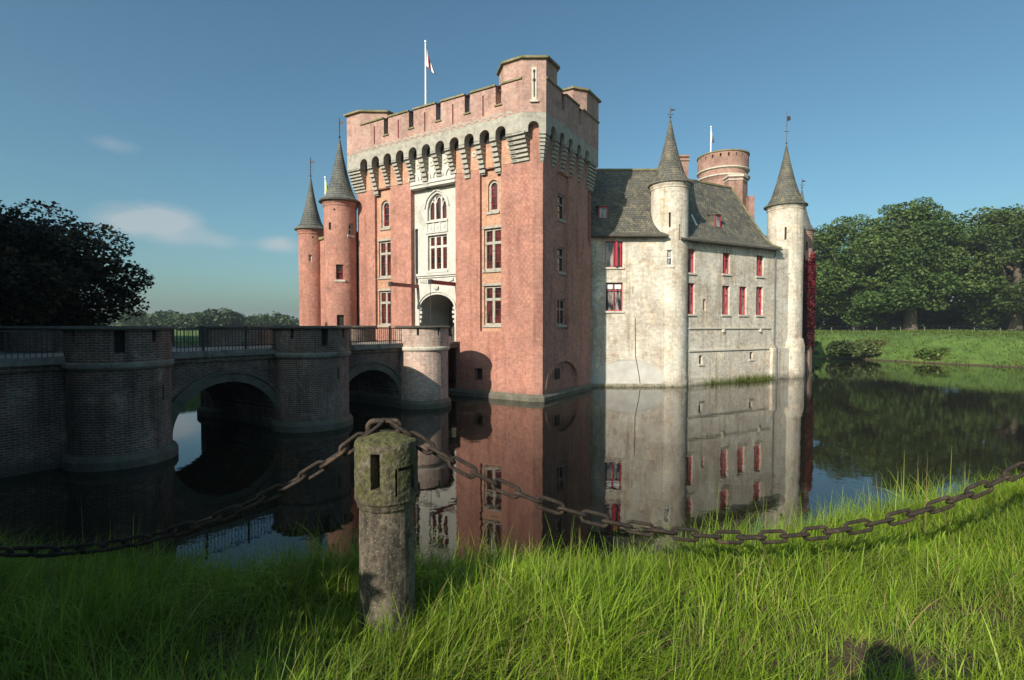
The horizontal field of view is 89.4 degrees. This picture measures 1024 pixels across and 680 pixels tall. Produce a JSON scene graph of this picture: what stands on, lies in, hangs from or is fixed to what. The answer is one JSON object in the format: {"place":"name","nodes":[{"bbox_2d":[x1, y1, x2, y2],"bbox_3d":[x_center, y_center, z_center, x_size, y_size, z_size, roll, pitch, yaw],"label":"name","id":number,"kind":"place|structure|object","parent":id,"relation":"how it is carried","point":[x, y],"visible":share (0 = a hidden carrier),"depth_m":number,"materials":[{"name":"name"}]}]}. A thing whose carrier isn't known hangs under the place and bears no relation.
{"place":"outdoors","nodes":[
{"label":"outdoors","id":0,"kind":"place"},
{"bbox_2d":[0,359,1023,575],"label":"water","id":1,"kind":"structure","parent":0,"point":[659,455],"depth_m":16.10,"materials":[{"name":"black liquid"}]},
{"bbox_2d":[294,158,323,325],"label":"round tower","id":2,"kind":"structure","parent":1,"relation":"in","point":[309,228],"depth_m":40.03,"materials":[{"name":"brick"}]},
{"bbox_2d":[318,118,359,325],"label":"round tower","id":3,"kind":"structure","parent":1,"relation":"in","point":[339,201],"depth_m":36.11,"materials":[{"name":"brick"}]},
{"bbox_2d":[334,265,344,281],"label":"window","id":4,"kind":"structure","parent":3,"relation":"in","point":[339,268],"depth_m":36.09,"materials":[{"name":"glass"}]},
{"bbox_2d":[347,224,354,237],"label":"window","id":5,"kind":"structure","parent":3,"relation":"in","point":[350,225],"depth_m":36.48,"materials":[{"name":"stone"}]},
{"bbox_2d":[343,55,600,401],"bbox_3d":[-3.207,-6.158,35.491,15.745,21.050,10.038,1,2,32],"label":"brick gatehouse","id":6,"kind":"object","parent":1,"relation":"in","point":[474,228],"visible":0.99,"depth_m":31.99,"materials":[{"name":"brick"}]},
{"bbox_2d":[377,241,390,279],"bbox_3d":[-8.748,-5.536,35.939,1.470,2.620,0.290,1,2,32],"label":"window","id":7,"kind":"structure","parent":6,"relation":"in","point":[385,247],"depth_m":36.09,"materials":[{"name":"stone"}]},
{"bbox_2d":[377,291,390,326],"bbox_3d":[-8.748,-2.152,36.038,1.470,2.490,0.290,1,2,32],"label":"window","id":8,"kind":"structure","parent":6,"relation":"in","point":[385,312],"depth_m":36.24,"materials":[{"name":"stone"}]},
{"bbox_2d":[379,201,390,230],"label":"window","id":9,"kind":"structure","parent":6,"relation":"in","point":[386,206],"depth_m":35.97,"materials":[{"name":"stone"}]},
{"bbox_2d":[424,40,436,103],"bbox_3d":[-5.843,-17.378,37.211,0.895,8.180,0.180,0,2,0],"label":"flagpole","id":10,"kind":"object","parent":6,"relation":"on","point":[428,63],"visible":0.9,"depth_m":37.12,"materials":[{"name":"white metal"}]},
{"bbox_2d":[425,193,446,222],"bbox_3d":[-4.828,-8.585,33.643,1.800,1.890,0.350,1,2,32],"label":"tracery window","id":11,"kind":"structure","parent":6,"relation":"in","point":[438,208],"depth_m":33.79,"materials":[{"name":"stone"}]},
{"bbox_2d":[426,234,447,272],"bbox_3d":[-4.811,-5.611,33.719,1.800,2.440,0.350,1,2,32],"label":"window","id":12,"kind":"structure","parent":6,"relation":"in","point":[438,243],"depth_m":33.87,"materials":[{"name":"stone"}]},
{"bbox_2d":[449,321,453,340],"bbox_3d":[-3.320,-0.609,36.469,2.800,1.500,0.110,1,2,32],"label":"gate door","id":13,"kind":"structure","parent":6,"relation":"in","point":[451,330],"depth_m":37.06,"materials":[{"name":"wood"}]},
{"bbox_2d":[482,228,500,272],"bbox_3d":[-1.126,-5.399,31.239,1.480,2.620,0.290,1,2,32],"label":"window","id":14,"kind":"structure","parent":6,"relation":"in","point":[492,236],"depth_m":31.31,"materials":[{"name":"stone"}]},
{"bbox_2d":[482,286,500,326],"bbox_3d":[-1.126,-2.016,31.337,1.480,2.490,0.290,1,2,32],"label":"window","id":15,"kind":"structure","parent":6,"relation":"in","point":[492,293],"depth_m":31.41,"materials":[{"name":"stone"}]},
{"bbox_2d":[486,180,499,214],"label":"window","id":16,"kind":"structure","parent":6,"relation":"in","point":[494,186],"depth_m":31.25,"materials":[{"name":"stone"}]},
{"bbox_2d":[557,246,565,274],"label":"window","id":17,"kind":"structure","parent":6,"relation":"in","point":[559,250],"depth_m":32.10,"materials":[{"name":"stone"}]},
{"bbox_2d":[557,299,566,326],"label":"window","id":18,"kind":"structure","parent":6,"relation":"in","point":[560,302],"depth_m":32.22,"materials":[{"name":"stone"}]},
{"bbox_2d":[558,194,566,223],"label":"window","id":19,"kind":"structure","parent":6,"relation":"in","point":[560,198],"depth_m":32.01,"materials":[{"name":"stone"}]},
{"bbox_2d":[590,169,668,386],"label":"stone wing","id":20,"kind":"structure","parent":1,"relation":"in","point":[628,256],"depth_m":36.92,"materials":[{"name":"beige stone"}]},
{"bbox_2d":[604,241,623,268],"bbox_3d":[7.240,-6.023,36.711,1.440,1.990,0.540,0,2,0],"label":"window","id":21,"kind":"structure","parent":20,"relation":"in","point":[613,249],"depth_m":36.96,"materials":[{"name":"paint"}]},
{"bbox_2d":[604,283,623,312],"bbox_3d":[7.270,-3.013,36.903,1.420,2.160,0.330,0,2,0],"label":"window","id":22,"kind":"structure","parent":20,"relation":"in","point":[613,291],"depth_m":37.06,"materials":[{"name":"glass"}]},
{"bbox_2d":[647,107,692,386],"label":"round tower","id":23,"kind":"structure","parent":1,"relation":"in","point":[669,185],"depth_m":36.78,"materials":[{"name":"stone"}]},
{"bbox_2d":[662,250,673,267],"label":"window","id":24,"kind":"structure","parent":23,"relation":"in","point":[669,252],"depth_m":36.81,"materials":[{"name":"white paint"}]},
{"bbox_2d":[597,372,775,386],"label":"wall foot weeds","id":25,"kind":"object","parent":1,"relation":"in","point":[748,378],"depth_m":40.09,"materials":[{"name":"green plant"}]},
{"bbox_2d":[679,178,788,385],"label":"stone wing","id":26,"kind":"structure","parent":1,"relation":"in","point":[738,270],"depth_m":40.52,"materials":[{"name":"beige stone"}]},
{"bbox_2d":[679,155,689,177],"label":"chimney","id":27,"kind":"object","parent":26,"relation":"on","point":[684,159],"visible":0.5,"depth_m":46.36,"materials":[{"name":"red brick"}]},
{"bbox_2d":[687,283,695,315],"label":"window","id":28,"kind":"structure","parent":26,"relation":"in","point":[690,285],"depth_m":38.01,"materials":[{"name":"paint"}]},
{"bbox_2d":[688,249,696,274],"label":"window","id":29,"kind":"structure","parent":26,"relation":"in","point":[690,251],"depth_m":37.91,"materials":[{"name":"paint"}]},
{"bbox_2d":[721,286,730,315],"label":"window","id":30,"kind":"structure","parent":26,"relation":"in","point":[724,288],"depth_m":39.72,"materials":[{"name":"paint"}]},
{"bbox_2d":[722,253,731,275],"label":"window","id":31,"kind":"structure","parent":26,"relation":"in","point":[725,255],"depth_m":39.66,"materials":[{"name":"paint"}]},
{"bbox_2d":[738,287,747,316],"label":"window","id":32,"kind":"structure","parent":26,"relation":"in","point":[742,289],"depth_m":40.65,"materials":[{"name":"paint"}]},
{"bbox_2d":[755,287,764,316],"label":"window","id":33,"kind":"structure","parent":26,"relation":"in","point":[758,289],"depth_m":41.69,"materials":[{"name":"paint"}]},
{"bbox_2d":[756,256,764,277],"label":"window","id":34,"kind":"structure","parent":26,"relation":"in","point":[759,258],"depth_m":41.54,"materials":[{"name":"paint"}]},
{"bbox_2d":[764,116,807,377],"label":"round tower","id":35,"kind":"structure","parent":1,"relation":"in","point":[785,207],"depth_m":43.20,"materials":[{"name":"stone"}]},
{"bbox_2d":[800,180,815,372],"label":"round tower","id":36,"kind":"structure","parent":1,"relation":"in","point":[809,230],"depth_m":47.55,"materials":[{"name":"red brick"}]},
{"bbox_2d":[802,252,816,372],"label":"red creeper","id":37,"kind":"object","parent":36,"relation":"attached to","point":[809,287],"visible":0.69,"depth_m":47.45,"materials":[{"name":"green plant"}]},
{"bbox_2d":[0,325,1023,679],"bbox_3d":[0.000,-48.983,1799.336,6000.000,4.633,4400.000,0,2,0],"label":"ground","id":38,"kind":"structure","parent":0,"point":[962,347],"depth_m":2.64,"materials":[{"name":"green plant"}]},
{"bbox_2d":[0,246,87,325],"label":"beech tree","id":39,"kind":"object","parent":38,"relation":"on","point":[24,263],"visible":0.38,"depth_m":25.98,"materials":[{"name":"green plant"}]},
{"bbox_2d":[0,198,154,325],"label":"beech tree","id":40,"kind":"object","parent":38,"relation":"on","point":[46,242],"visible":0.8,"depth_m":28.88,"materials":[{"name":"green plant"}]},
{"bbox_2d":[92,309,118,325],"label":"distant tree","id":41,"kind":"object","parent":38,"relation":"on","point":[95,323],"visible":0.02,"depth_m":181.20,"materials":[{"name":"green plant"}]},
{"bbox_2d":[114,308,178,325],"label":"distant tree","id":42,"kind":"object","parent":38,"relation":"on","point":[146,319],"visible":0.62,"depth_m":162.87,"materials":[{"name":"green plant"}]},
{"bbox_2d":[158,311,208,327],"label":"distant tree","id":43,"kind":"object","parent":38,"relation":"on","point":[181,320],"visible":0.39,"depth_m":152.25,"materials":[{"name":"green plant"}]},
{"bbox_2d":[190,307,247,326],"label":"distant tree","id":44,"kind":"object","parent":38,"relation":"on","point":[224,317],"visible":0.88,"depth_m":147.15,"materials":[{"name":"green plant"}]},
{"bbox_2d":[0,326,459,477],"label":"arched bridge","id":45,"kind":"structure","parent":38,"relation":"on","point":[90,398],"depth_m":18.71,"materials":[{"name":"brick"}]},
{"bbox_2d":[241,311,298,325],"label":"distant tree","id":46,"kind":"object","parent":38,"relation":"on","point":[279,319],"visible":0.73,"depth_m":166.25,"materials":[{"name":"green plant"}]},
{"bbox_2d":[319,232,358,325],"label":"curtain wall","id":47,"kind":"structure","parent":38,"relation":"on","point":[321,239],"depth_m":40.14,"materials":[{"name":"brick"}]},
{"bbox_2d":[324,176,327,193],"bbox_3d":[-13.988,-10.447,39.713,0.805,4.180,0.180,0,2,0],"label":"flagpole","id":48,"kind":"object","parent":47,"relation":"on","point":[326,187],"visible":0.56,"depth_m":39.62,"materials":[{"name":"white metal"}]},
{"bbox_2d":[354,429,417,639],"bbox_3d":[-0.640,1.041,2.651,0.320,1.158,0.318,0,2,0],"label":"bollard","id":49,"kind":"object","parent":38,"relation":"on","point":[386,478],"visible":0.9,"depth_m":2.53,"materials":[{"name":"stone"}]},
{"bbox_2d":[0,418,384,557],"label":"chain","id":50,"kind":"object","parent":49,"relation":"hanging from","point":[216,516],"visible":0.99,"depth_m":2.67,"materials":[{"name":"metal"}]},
{"bbox_2d":[365,418,402,432],"bbox_3d":[-0.649,0.444,2.634,0.190,0.095,0.033,0,2,-6],"label":"chain shackle","id":51,"kind":"object","parent":49,"relation":"on","point":[370,423],"visible":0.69,"depth_m":2.62,"materials":[{"name":"metal"}]},
{"bbox_2d":[386,419,1023,544],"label":"chain","id":52,"kind":"object","parent":49,"relation":"hanging from","point":[671,532],"visible":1,"depth_m":2.79,"materials":[{"name":"metal"}]},
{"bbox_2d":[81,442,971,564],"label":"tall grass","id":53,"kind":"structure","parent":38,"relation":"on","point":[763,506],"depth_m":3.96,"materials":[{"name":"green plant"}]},
{"bbox_2d":[106,307,998,327],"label":"wood","id":54,"kind":"object","parent":38,"relation":"on","point":[923,325],"depth_m":263.39,"materials":[{"name":"green plant"}]},
{"bbox_2d":[812,341,819,358],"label":"upright shrub","id":55,"kind":"object","parent":38,"relation":"on","point":[817,343],"visible":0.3,"depth_m":64.18,"materials":[{"name":"green plant"}]},
{"bbox_2d":[825,339,881,358],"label":"waterside bush","id":56,"kind":"object","parent":38,"relation":"on","point":[848,348],"visible":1,"depth_m":65.07,"materials":[{"name":"green plant"}]},
{"bbox_2d":[855,339,887,346],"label":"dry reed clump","id":57,"kind":"object","parent":38,"relation":"on","point":[880,343],"visible":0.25,"depth_m":67.83,"materials":[{"name":"green plant"}]},
{"bbox_2d":[813,214,930,330],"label":"oak tree","id":58,"kind":"object","parent":38,"relation":"on","point":[831,283],"visible":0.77,"depth_m":91.09,"materials":[{"name":"green plant"}]},
{"bbox_2d":[843,255,961,330],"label":"oak tree","id":59,"kind":"object","parent":38,"relation":"on","point":[895,318],"visible":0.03,"depth_m":107.69,"materials":[{"name":"green plant"}]},
{"bbox_2d":[815,307,1008,330],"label":"undergrowth","id":60,"kind":"object","parent":38,"relation":"on","point":[932,324],"visible":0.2,"depth_m":115.54,"materials":[{"name":"green plant"}]},
{"bbox_2d":[835,197,996,329],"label":"oak tree","id":61,"kind":"object","parent":38,"relation":"on","point":[936,233],"visible":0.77,"depth_m":86.75,"materials":[{"name":"green plant"}]},
{"bbox_2d":[812,329,1023,365],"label":"meadow grass","id":62,"kind":"structure","parent":38,"relation":"on","point":[989,332],"depth_m":66.27,"materials":[{"name":"green plant"}]},
{"bbox_2d":[815,326,1023,331],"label":"meadow fence","id":63,"kind":"object","parent":38,"relation":"on","point":[831,329],"visible":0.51,"depth_m":79.22,"materials":[{"name":"black wood"}]},
{"bbox_2d":[914,347,951,360],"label":"sedge mound","id":64,"kind":"object","parent":38,"relation":"on","point":[931,354],"visible":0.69,"depth_m":59.99,"materials":[{"name":"green plant"}]},
{"bbox_2d":[897,295,969,329],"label":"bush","id":65,"kind":"object","parent":38,"relation":"on","point":[948,314],"visible":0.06,"depth_m":112.04,"materials":[{"name":"green plant"}]},
{"bbox_2d":[930,203,1023,330],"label":"oak tree","id":66,"kind":"object","parent":38,"relation":"on","point":[994,226],"visible":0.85,"depth_m":87.84,"materials":[{"name":"green plant"}]},
{"bbox_2d":[944,268,1023,329],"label":"oak tree","id":67,"kind":"object","parent":38,"relation":"on","point":[1002,299],"visible":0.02,"depth_m":107.17,"materials":[{"name":"green plant"}]},
{"bbox_2d":[976,215,1023,316],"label":"oak tree","id":68,"kind":"object","parent":38,"relation":"on","point":[1004,243],"visible":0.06,"depth_m":92.67,"materials":[{"name":"green plant"}]},
{"bbox_2d":[0,0,1023,324],"label":"sky","id":69,"kind":"structure","parent":0,"point":[192,129],"materials":[{"name":"blue"}]},
{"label":"rear range","id":70,"kind":"object","parent":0,"visible":0},
{"bbox_2d":[696,149,754,218],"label":"round keep","id":71,"kind":"structure","parent":70,"relation":"on","point":[728,167],"depth_m":50.46,"materials":[{"name":"red brick"}]},
{"bbox_2d":[710,126,713,151],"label":"flagpole","id":72,"kind":"object","parent":71,"relation":"on","point":[711,139],"visible":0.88,"depth_m":52.81,"materials":[{"name":"white metal"}]}
]}

